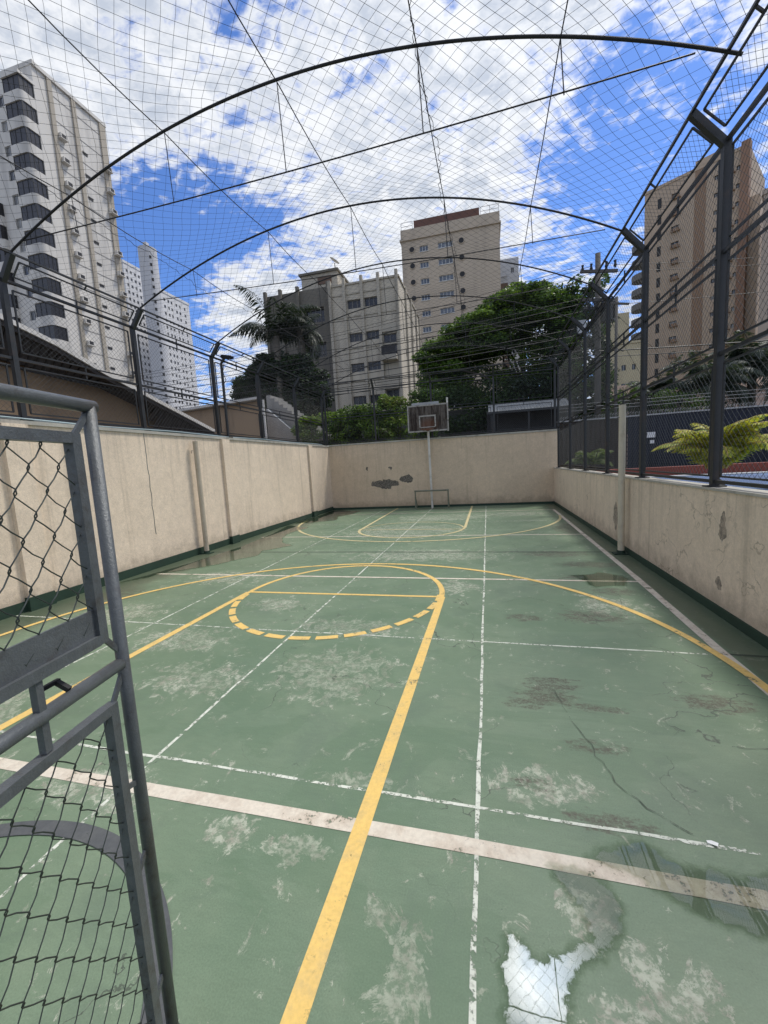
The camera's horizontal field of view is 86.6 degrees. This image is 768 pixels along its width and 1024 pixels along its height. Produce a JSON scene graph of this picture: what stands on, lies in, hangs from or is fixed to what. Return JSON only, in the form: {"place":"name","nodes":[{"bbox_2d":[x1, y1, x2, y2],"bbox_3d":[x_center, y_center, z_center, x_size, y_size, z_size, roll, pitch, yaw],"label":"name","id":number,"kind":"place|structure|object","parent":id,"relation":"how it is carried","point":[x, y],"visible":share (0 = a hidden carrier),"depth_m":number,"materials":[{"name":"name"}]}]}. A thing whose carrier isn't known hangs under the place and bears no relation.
{"place":"outdoors","nodes":[
{"label":"outdoors","id":0,"kind":"place"},
{"bbox_2d":[0,313,214,432],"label":"roof","id":1,"kind":"structure","parent":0,"point":[66,384],"depth_m":9.59,"materials":[{"name":"metal"}]},
{"bbox_2d":[178,397,266,439],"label":"house","id":2,"kind":"structure","parent":0,"point":[236,416],"depth_m":17.95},
{"bbox_2d":[266,395,332,441],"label":"stair block","id":3,"kind":"structure","parent":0,"point":[282,408],"depth_m":20.13,"materials":[{"name":"concrete"}]},
{"bbox_2d":[0,504,767,1023],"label":"court floor","id":4,"kind":"structure","parent":0,"point":[662,728],"depth_m":2.36,"materials":[{"name":"green paint"}]},
{"bbox_2d":[0,820,172,1023],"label":"court line","id":5,"kind":"object","parent":4,"relation":"on","point":[65,829],"visible":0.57,"depth_m":2.12,"materials":[{"name":"paint"}]},
{"bbox_2d":[0,383,178,1023],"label":"metal gate","id":6,"kind":"structure","parent":4,"relation":"on","point":[32,663],"depth_m":1.08,"materials":[{"name":"metal"}]},
{"bbox_2d":[0,592,250,730],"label":"court line","id":7,"kind":"object","parent":4,"relation":"on","point":[22,715],"visible":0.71,"depth_m":4.49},
{"bbox_2d":[0,419,332,620],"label":"boundary wall","id":8,"kind":"structure","parent":4,"relation":"on","point":[252,488],"depth_m":8.26,"materials":[{"name":"beige paint"}]},
{"bbox_2d":[0,416,321,444],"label":"cable","id":9,"kind":"object","parent":8,"relation":"on","point":[137,428],"visible":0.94,"depth_m":7.97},
{"bbox_2d":[0,247,326,445],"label":"chain link fence","id":10,"kind":"object","parent":8,"relation":"on","point":[7,265],"visible":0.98,"depth_m":8.07,"materials":[{"name":"metal"}]},
{"bbox_2d":[5,34,743,255],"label":"roof arch","id":11,"kind":"structure","parent":10,"relation":"attached to","point":[502,37],"depth_m":4.29,"materials":[{"name":"metal"}]},
{"bbox_2d":[0,156,345,370],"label":"roof cable","id":12,"kind":"object","parent":11,"relation":"attached to","point":[140,241],"visible":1,"depth_m":6.36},
{"bbox_2d":[28,0,379,350],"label":"roof cable","id":13,"kind":"object","parent":11,"relation":"attached to","point":[167,136],"visible":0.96,"depth_m":4.83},
{"bbox_2d":[228,0,425,348],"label":"roof cable","id":14,"kind":"object","parent":11,"relation":"attached to","point":[306,134],"visible":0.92,"depth_m":5.08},
{"bbox_2d":[408,0,467,342],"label":"roof cable","id":15,"kind":"object","parent":11,"relation":"attached to","point":[432,139],"visible":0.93,"depth_m":5.26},
{"bbox_2d":[507,0,567,346],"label":"roof cable","id":16,"kind":"object","parent":11,"relation":"attached to","point":[543,136],"visible":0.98,"depth_m":4.85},
{"bbox_2d":[220,354,233,437],"bbox_3d":[-4.092,-3.049,10.767,0.420,2.140,0.185,-2,7,14],"label":"camera post","id":17,"kind":"object","parent":8,"relation":"on","point":[223,357],"visible":0.9,"depth_m":10.73,"materials":[{"name":"metal"}]},
{"bbox_2d":[191,441,213,553],"bbox_3d":[-4.274,-0.321,9.533,0.260,2.632,0.180,-2,7,14],"label":"volleyball post","id":18,"kind":"object","parent":4,"relation":"on","point":[201,497],"visible":1,"depth_m":9.49,"materials":[{"name":"metal"}]},
{"bbox_2d":[0,511,428,897],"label":"court line","id":19,"kind":"object","parent":4,"relation":"on","point":[151,760],"visible":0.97,"depth_m":3.13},
{"bbox_2d":[60,509,384,669],"bbox_3d":[-2.400,1.143,7.416,0.035,0.001,20.606,-2,7,14],"label":"court line","id":20,"kind":"object","parent":4,"relation":"on","point":[195,602],"visible":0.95,"depth_m":5.67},
{"bbox_2d":[239,526,306,547],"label":"puddle","id":21,"kind":"object","parent":4,"relation":"on","point":[276,537],"visible":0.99,"depth_m":11.39,"materials":[{"name":"liquid"}]},
{"bbox_2d":[288,636,310,639],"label":"court line","id":22,"kind":"object","parent":4,"relation":"on","point":[300,637],"visible":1,"depth_m":4.51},
{"bbox_2d":[297,511,358,522],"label":"puddle","id":23,"kind":"object","parent":4,"relation":"on","point":[331,515],"visible":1,"depth_m":15.54,"materials":[{"name":"liquid"}]},
{"bbox_2d":[252,591,436,596],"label":"court line","id":24,"kind":"object","parent":4,"relation":"on","point":[344,594],"visible":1,"depth_m":5.97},
{"bbox_2d":[248,565,444,596],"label":"court line","id":25,"kind":"object","parent":4,"relation":"on","point":[440,586],"visible":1,"depth_m":6.93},
{"bbox_2d":[280,597,444,1023],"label":"court line","id":26,"kind":"object","parent":4,"relation":"on","point":[302,997],"visible":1,"depth_m":1.88,"materials":[{"name":"paint"}]},
{"bbox_2d":[17,615,707,654],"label":"court line","id":27,"kind":"object","parent":4,"relation":"on","point":[438,639],"visible":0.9,"depth_m":4.13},
{"bbox_2d":[0,730,760,854],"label":"court line","id":28,"kind":"object","parent":4,"relation":"on","point":[508,812],"visible":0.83,"depth_m":2.20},
{"bbox_2d":[0,757,767,909],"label":"court line","id":29,"kind":"object","parent":4,"relation":"on","point":[659,880],"visible":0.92,"depth_m":1.98,"materials":[{"name":"paint"}]},
{"bbox_2d":[0,563,767,692],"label":"court line","id":30,"kind":"object","parent":4,"relation":"on","point":[747,673],"visible":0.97,"depth_m":5.01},
{"bbox_2d":[157,573,639,581],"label":"court line","id":31,"kind":"object","parent":4,"relation":"on","point":[411,577],"visible":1,"depth_m":6.65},
{"bbox_2d":[358,527,465,537],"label":"court line","id":32,"kind":"object","parent":4,"relation":"on","point":[359,532],"visible":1,"depth_m":10.46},
{"bbox_2d":[261,534,567,537],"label":"court line","id":33,"kind":"object","parent":4,"relation":"on","point":[446,535],"visible":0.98,"depth_m":10.21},
{"bbox_2d":[407,397,448,507],"bbox_3d":[1.793,-2.251,16.050,1.359,4.281,0.936,-6,7,-20],"label":"basketball hoop","id":34,"kind":"object","parent":4,"relation":"on","point":[427,417],"visible":1,"depth_m":15.89,"materials":[{"name":"white metal"}]},
{"bbox_2d":[297,515,561,541],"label":"court line","id":35,"kind":"object","parent":4,"relation":"on","point":[560,518],"visible":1,"depth_m":10.25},
{"bbox_2d":[414,489,449,508],"bbox_3d":[1.965,-0.541,16.559,1.380,0.752,0.448,-2,7,14],"label":"pipe frame","id":36,"kind":"object","parent":4,"relation":"on","point":[416,504],"visible":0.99,"depth_m":16.38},
{"bbox_2d":[327,429,556,509],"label":"boundary wall","id":37,"kind":"structure","parent":4,"relation":"on","point":[511,468],"depth_m":16.54,"materials":[{"name":"beige paint"}]},
{"bbox_2d":[320,358,556,444],"bbox_3d":[1.920,-4.279,16.394,9.420,2.569,0.354,-2,7,14],"label":"chain link fence","id":38,"kind":"object","parent":37,"relation":"on","point":[430,389],"visible":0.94,"depth_m":16.24,"materials":[{"name":"metal"}]},
{"bbox_2d":[469,512,485,1023],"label":"court line","id":39,"kind":"object","parent":4,"relation":"on","point":[472,1006],"visible":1,"depth_m":2.10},
{"bbox_2d":[612,404,628,554],"bbox_3d":[4.238,-0.554,7.274,0.260,2.652,0.180,-2,7,14],"label":"volleyball post","id":40,"kind":"object","parent":4,"relation":"on","point":[621,475],"visible":0.98,"depth_m":7.24,"materials":[{"name":"metal"}]},
{"bbox_2d":[555,691,692,833],"bbox_3d":[1.343,1.483,2.604,0.154,0.001,1.320,-4,7,-6],"label":"floor crack","id":41,"kind":"object","parent":4,"relation":"on","point":[612,775],"visible":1,"depth_m":2.33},
{"bbox_2d":[553,467,767,649],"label":"boundary wall","id":42,"kind":"structure","parent":4,"relation":"on","point":[707,547],"depth_m":5.01,"materials":[{"name":"beige paint"}]},
{"bbox_2d":[547,0,767,488],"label":"chain link fence","id":43,"kind":"object","parent":42,"relation":"on","point":[709,131],"visible":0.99,"depth_m":5.02,"materials":[{"name":"metal"}]},
{"bbox_2d":[135,196,621,311],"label":"roof arch","id":44,"kind":"structure","parent":43,"relation":"attached to","point":[395,199],"depth_m":7.03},
{"bbox_2d":[215,257,589,343],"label":"roof arch","id":45,"kind":"structure","parent":43,"relation":"attached to","point":[384,289],"depth_m":9.19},
{"bbox_2d":[0,0,746,385],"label":"safety net","id":46,"kind":"object","parent":45,"relation":"attached to","point":[534,304],"visible":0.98,"depth_m":5.67,"materials":[{"name":"fabric"}]},
{"bbox_2d":[261,295,570,362],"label":"roof arch","id":47,"kind":"structure","parent":43,"relation":"attached to","point":[403,323],"depth_m":11.23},
{"bbox_2d":[297,322,556,378],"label":"roof arch","id":48,"kind":"structure","parent":43,"relation":"attached to","point":[416,343],"depth_m":13.38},
{"bbox_2d":[324,345,546,389],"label":"roof arch","id":49,"kind":"structure","parent":43,"relation":"attached to","point":[440,371],"depth_m":15.62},
{"bbox_2d":[553,509,767,694],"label":"court line","id":50,"kind":"object","parent":4,"relation":"on","point":[709,641],"visible":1,"depth_m":4.70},
{"bbox_2d":[0,0,767,405],"label":"sky","id":51,"kind":"structure","parent":0,"point":[189,215],"materials":[{"name":"blue"}]},
{"bbox_2d":[661,473,767,490],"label":"pool water","id":52,"kind":"structure","parent":0,"point":[748,481],"depth_m":8.22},
{"label":"ground","id":53,"kind":"structure","parent":0,"visible":0},
{"bbox_2d":[0,59,135,385],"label":"apartment tower","id":54,"kind":"structure","parent":53,"relation":"on","point":[69,166],"depth_m":53.35,"materials":[{"name":"concrete"}]},
{"bbox_2d":[121,259,154,396],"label":"apartment tower","id":55,"kind":"structure","parent":53,"relation":"on","point":[135,284],"depth_m":171.04,"materials":[{"name":"white concrete"}]},
{"bbox_2d":[137,241,173,406],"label":"apartment tower","id":56,"kind":"structure","parent":53,"relation":"on","point":[148,293],"depth_m":160.24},
{"bbox_2d":[161,289,198,408],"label":"apartment tower","id":57,"kind":"structure","parent":53,"relation":"on","point":[168,313],"depth_m":177.09,"materials":[{"name":"white concrete"}]},
{"bbox_2d":[229,285,320,398],"bbox_3d":[-6.256,-6.987,25.910,5.590,12.428,5.726,-2,7,14],"label":"palm tree","id":58,"kind":"object","parent":53,"relation":"on","point":[258,328],"visible":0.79,"depth_m":24.78,"materials":[{"name":"green plant"}]},
{"bbox_2d":[229,350,336,444],"bbox_3d":[-6.294,-5.538,26.483,7.411,9.565,2.523,-2,7,14],"label":"tree","id":59,"kind":"object","parent":53,"relation":"on","point":[286,368],"visible":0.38,"depth_m":25.42,"materials":[{"name":"green plant"}]},
{"bbox_2d":[264,301,323,359],"bbox_3d":[-5.176,-6.800,26.277,3.481,11.866,3.839,-2,7,14],"label":"palm tree","id":60,"kind":"object","parent":53,"relation":"on","point":[310,335],"visible":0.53,"depth_m":25.59,"materials":[{"name":"green plant"}]},
{"bbox_2d":[290,415,321,442],"bbox_3d":[-3.694,-2.416,19.641,1.691,4.514,1.512,-2,7,14],"label":"shrub","id":61,"kind":"object","parent":53,"relation":"on","point":[302,429],"visible":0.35,"depth_m":19.17,"materials":[{"name":"green plant"}]},
{"bbox_2d":[263,267,349,421],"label":"office wing","id":62,"kind":"structure","parent":53,"relation":"on","point":[325,328],"depth_m":39.07,"materials":[{"name":"concrete"}]},
{"bbox_2d":[306,308,324,322],"bbox_3d":[-6.531,-18.759,39.209,2.050,1.350,0.065,-2,7,14],"label":"window","id":63,"kind":"structure","parent":62,"relation":"in","point":[313,312],"depth_m":39.15,"materials":[{"name":"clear glass"}]},
{"bbox_2d":[308,343,326,357],"bbox_3d":[-6.350,-15.585,39.576,2.050,1.350,0.065,-2,7,14],"label":"window","id":64,"kind":"structure","parent":62,"relation":"in","point":[322,346],"depth_m":39.48,"materials":[{"name":"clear glass"}]},
{"bbox_2d":[314,409,352,444],"bbox_3d":[-2.195,-2.588,19.643,2.320,4.688,1.937,-2,7,14],"label":"shrub","id":65,"kind":"object","parent":53,"relation":"on","point":[339,423],"visible":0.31,"depth_m":19.25,"materials":[{"name":"green plant"}]},
{"bbox_2d":[330,426,362,444],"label":"shrub","id":66,"kind":"object","parent":53,"relation":"on","point":[349,436],"visible":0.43,"depth_m":18.39,"materials":[{"name":"green plant"}]},
{"bbox_2d":[342,403,395,443],"bbox_3d":[-0.604,-2.640,18.984,2.618,4.773,2.237,-2,7,14],"label":"shrub","id":67,"kind":"object","parent":53,"relation":"on","point":[369,418],"visible":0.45,"depth_m":18.39,"materials":[{"name":"green plant"}]},
{"bbox_2d":[327,268,422,412],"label":"office block","id":68,"kind":"structure","parent":53,"relation":"on","point":[347,301],"depth_m":35.95,"materials":[{"name":"concrete"}]},
{"bbox_2d":[348,299,360,308],"bbox_3d":[-2.551,-18.252,35.922,1.330,0.750,0.065,-2,7,14],"label":"window","id":69,"kind":"structure","parent":68,"relation":"in","point":[357,304],"depth_m":35.94,"materials":[{"name":"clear glass"}]},
{"bbox_2d":[350,333,362,341],"bbox_3d":[-2.391,-15.476,36.252,1.330,0.750,0.085,-2,7,14],"label":"window","id":70,"kind":"structure","parent":68,"relation":"in","point":[359,337],"depth_m":36.25,"materials":[{"name":"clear glass"}]},
{"bbox_2d":[354,396,366,404],"bbox_3d":[-2.086,-10.070,36.868,1.330,0.750,0.065,-2,7,14],"label":"window","id":71,"kind":"structure","parent":68,"relation":"in","point":[357,401],"depth_m":36.89,"materials":[{"name":"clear glass"}]},
{"bbox_2d":[365,297,376,306],"bbox_3d":[-1.082,-18.293,35.553,1.240,0.750,0.085,-2,7,14],"label":"window","id":72,"kind":"structure","parent":68,"relation":"in","point":[371,302],"depth_m":35.56,"materials":[{"name":"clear glass"}]},
{"bbox_2d":[368,361,380,370],"bbox_3d":[-0.778,-12.937,36.172,1.240,0.750,0.085,-2,7,14],"label":"window","id":73,"kind":"structure","parent":68,"relation":"in","point":[374,367],"depth_m":36.17,"materials":[{"name":"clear glass"}]},
{"bbox_2d":[384,333,396,352],"bbox_3d":[0.593,-14.537,35.605,1.180,1.900,0.065,-2,7,14],"label":"window","id":74,"kind":"structure","parent":68,"relation":"in","point":[389,337],"depth_m":35.53,"materials":[{"name":"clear glass"}]},
{"bbox_2d":[363,425,395,441],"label":"shrub","id":75,"kind":"object","parent":53,"relation":"on","point":[388,434],"visible":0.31,"depth_m":17.97,"materials":[{"name":"green plant"}]},
{"bbox_2d":[372,393,421,439],"bbox_3d":[0.572,-2.921,19.031,2.602,5.179,2.022,-2,7,14],"label":"shrub","id":76,"kind":"object","parent":53,"relation":"on","point":[391,418],"visible":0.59,"depth_m":18.59,"materials":[{"name":"green plant"}]},
{"bbox_2d":[401,387,447,438],"bbox_3d":[1.946,-3.118,19.256,2.350,5.362,1.834,-2,7,14],"label":"shrub","id":77,"kind":"object","parent":53,"relation":"on","point":[424,395],"visible":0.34,"depth_m":18.79,"materials":[{"name":"green plant"}]},
{"bbox_2d":[267,398,625,443],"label":"street wall","id":78,"kind":"structure","parent":53,"relation":"on","point":[451,413],"depth_m":27.29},
{"bbox_2d":[399,203,502,410],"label":"apartment tower","id":79,"kind":"structure","parent":53,"relation":"on","point":[418,274],"depth_m":74.37,"materials":[{"name":"concrete"}]},
{"bbox_2d":[438,258,452,265],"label":"window","id":80,"kind":"structure","parent":79,"relation":"in","point":[445,261],"depth_m":74.54,"materials":[{"name":"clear glass"}]},
{"bbox_2d":[439,274,453,281],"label":"window","id":81,"kind":"structure","parent":79,"relation":"in","point":[441,278],"depth_m":74.90,"materials":[{"name":"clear glass"}]},
{"bbox_2d":[411,279,588,410],"bbox_3d":[7.835,-8.215,27.742,11.722,12.860,8.318,-2,7,14],"label":"canopy tree","id":82,"kind":"object","parent":53,"relation":"on","point":[441,350],"visible":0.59,"depth_m":25.80,"materials":[{"name":"green plant"}]},
{"bbox_2d":[500,257,525,371],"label":"apartment slab","id":83,"kind":"structure","parent":53,"relation":"on","point":[504,267],"depth_m":88.34,"materials":[{"name":"white concrete"}]},
{"bbox_2d":[437,368,618,436],"bbox_3d":[8.500,-4.992,25.110,10.776,7.099,2.174,-2,7,14],"label":"bush","id":84,"kind":"object","parent":53,"relation":"on","point":[534,384],"visible":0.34,"depth_m":24.98,"materials":[{"name":"green plant"}]},
{"bbox_2d":[487,398,573,433],"bbox_3d":[8.058,-3.724,22.805,4.400,5.046,1.670,-2,7,14],"label":"canopy","id":85,"kind":"object","parent":53,"relation":"on","point":[542,411],"visible":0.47,"depth_m":23.15,"materials":[{"name":"metal"}]},
{"bbox_2d":[537,273,619,421],"bbox_3d":[11.525,-7.560,24.207,4.566,11.959,3.790,-2,7,14],"label":"street tree","id":86,"kind":"object","parent":53,"relation":"on","point":[552,327],"visible":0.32,"depth_m":23.47,"materials":[{"name":"green plant"}]},
{"bbox_2d":[577,252,623,419],"bbox_3d":[9.744,-6.118,18.461,1.860,10.600,0.690,-2,7,14],"label":"utility pole","id":87,"kind":"object","parent":53,"relation":"on","point":[595,270],"visible":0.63,"depth_m":18.10,"materials":[{"name":"concrete"}]},
{"bbox_2d":[119,266,577,376],"bbox_3d":[-9.476,-9.742,23.948,38.262,1.619,0.019,-1,7,18],"label":"power line","id":88,"kind":"object","parent":87,"relation":"attached to","point":[368,325],"visible":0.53,"depth_m":21.16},
{"bbox_2d":[123,267,587,378],"bbox_3d":[-9.322,-9.556,23.725,38.641,1.755,0.019,-1,7,17],"label":"power line","id":89,"kind":"object","parent":87,"relation":"attached to","point":[375,326],"visible":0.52,"depth_m":20.76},
{"bbox_2d":[135,299,578,386],"bbox_3d":[-9.572,-8.406,23.236,38.305,1.302,0.026,-1,7,15],"label":"power line","id":90,"kind":"object","parent":87,"relation":"attached to","point":[379,343],"visible":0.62,"depth_m":20.56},
{"bbox_2d":[145,302,588,388],"bbox_3d":[-9.427,-8.188,23.175,38.604,1.345,0.032,-1,7,15],"label":"power line","id":91,"kind":"object","parent":87,"relation":"attached to","point":[381,347],"visible":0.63,"depth_m":20.60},
{"bbox_2d":[130,268,607,380],"bbox_3d":[-9.019,-9.307,23.472,39.325,1.825,0.019,-1,7,16],"label":"power line","id":92,"kind":"object","parent":87,"relation":"attached to","point":[387,328],"visible":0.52,"depth_m":20.81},
{"bbox_2d":[149,308,596,393],"bbox_3d":[-9.288,-7.863,23.078,38.903,1.384,0.035,-2,7,15],"label":"power line","id":93,"kind":"object","parent":87,"relation":"attached to","point":[387,352],"visible":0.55,"depth_m":20.43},
{"bbox_2d":[159,325,594,399],"bbox_3d":[-9.268,-7.292,23.096,38.902,1.121,0.032,-2,7,15],"label":"power line","id":94,"kind":"object","parent":87,"relation":"attached to","point":[390,363],"visible":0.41,"depth_m":20.46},
{"bbox_2d":[167,331,597,403],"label":"power line","id":95,"kind":"object","parent":87,"relation":"attached to","point":[396,368],"visible":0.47,"depth_m":20.33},
{"bbox_2d":[174,338,597,407],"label":"power line","id":96,"kind":"object","parent":87,"relation":"attached to","point":[401,373],"visible":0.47,"depth_m":20.24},
{"bbox_2d":[264,348,594,398],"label":"power line","id":97,"kind":"object","parent":87,"relation":"attached to","point":[442,372],"visible":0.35,"depth_m":20.04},
{"bbox_2d":[266,354,597,404],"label":"power line","id":98,"kind":"object","parent":87,"relation":"attached to","point":[440,379],"visible":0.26,"depth_m":19.92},
{"bbox_2d":[599,340,767,351],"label":"power line","id":99,"kind":"object","parent":87,"relation":"attached to","point":[687,345],"visible":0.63,"depth_m":17.54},
{"bbox_2d":[611,296,628,418],"bbox_3d":[9.728,-4.721,17.072,0.862,8.150,0.142,-2,7,14],"label":"utility pole","id":100,"kind":"object","parent":53,"relation":"on","point":[616,362],"visible":0.5,"depth_m":16.84,"materials":[{"name":"concrete"}]},
{"bbox_2d":[601,382,639,431],"bbox_3d":[11.500,-3.625,20.029,2.519,5.142,1.964,-2,7,14],"label":"bush","id":101,"kind":"object","parent":53,"relation":"on","point":[630,391],"visible":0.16,"depth_m":19.50,"materials":[{"name":"green plant"}]},
{"bbox_2d":[601,312,640,385],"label":"apartment block","id":102,"kind":"structure","parent":53,"relation":"on","point":[628,366],"depth_m":60.70,"materials":[{"name":"beige concrete"}]},
{"bbox_2d":[611,354,697,426],"bbox_3d":[13.863,-4.469,21.030,4.109,6.333,3.807,-6,7,-25],"label":"palm tree","id":103,"kind":"object","parent":53,"relation":"on","point":[662,384],"visible":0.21,"depth_m":20.27,"materials":[{"name":"green plant"}]},
{"bbox_2d":[649,388,709,412],"bbox_3d":[13.075,-3.202,18.074,2.412,4.598,1.953,-2,7,14],"label":"bush","id":104,"kind":"object","parent":53,"relation":"on","point":[688,399],"visible":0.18,"depth_m":17.77,"materials":[{"name":"green plant"}]},
{"bbox_2d":[593,377,767,434],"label":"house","id":105,"kind":"structure","parent":53,"relation":"on","point":[757,401],"depth_m":33.24,"materials":[{"name":"concrete"}]},
{"bbox_2d":[631,137,764,382],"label":"apartment tower","id":106,"kind":"structure","parent":53,"relation":"on","point":[693,176],"depth_m":73.40,"materials":[{"name":"beige tile"}]},
{"bbox_2d":[658,350,765,411],"bbox_3d":[15.161,-4.276,19.203,3.913,6.181,4.303,3,9,44],"label":"palm tree","id":107,"kind":"object","parent":53,"relation":"on","point":[698,369],"visible":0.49,"depth_m":18.52,"materials":[{"name":"green plant"}]},
{"bbox_2d":[705,330,767,405],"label":"palm tree","id":108,"kind":"object","parent":53,"relation":"on","point":[736,352],"visible":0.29,"depth_m":18.72,"materials":[{"name":"green plant"}]},
{"bbox_2d":[757,188,767,351],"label":"apartment tower","id":109,"kind":"structure","parent":53,"relation":"on","point":[764,326],"depth_m":60.12,"materials":[{"name":"beige concrete"}]},
{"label":"terrace","id":110,"kind":"structure","parent":0,"visible":0},
{"bbox_2d":[564,448,613,470],"bbox_3d":[6.745,-1.621,13.410,1.480,0.893,1.180,-2,7,14],"label":"areca palm","id":111,"kind":"object","parent":110,"relation":"on","point":[595,459],"visible":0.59,"depth_m":13.30,"materials":[{"name":"green plant"}]},
{"bbox_2d":[560,388,767,470],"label":"screen wall","id":112,"kind":"structure","parent":110,"relation":"on","point":[688,417],"depth_m":15.24,"materials":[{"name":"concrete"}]},
{"bbox_2d":[599,462,767,477],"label":"pool edge","id":113,"kind":"object","parent":110,"relation":"on","point":[734,472],"depth_m":10.69,"materials":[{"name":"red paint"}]},
{"bbox_2d":[652,414,767,484],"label":"areca palm","id":114,"kind":"object","parent":110,"relation":"on","point":[701,443],"visible":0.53,"depth_m":6.17,"materials":[{"name":"green plant"}]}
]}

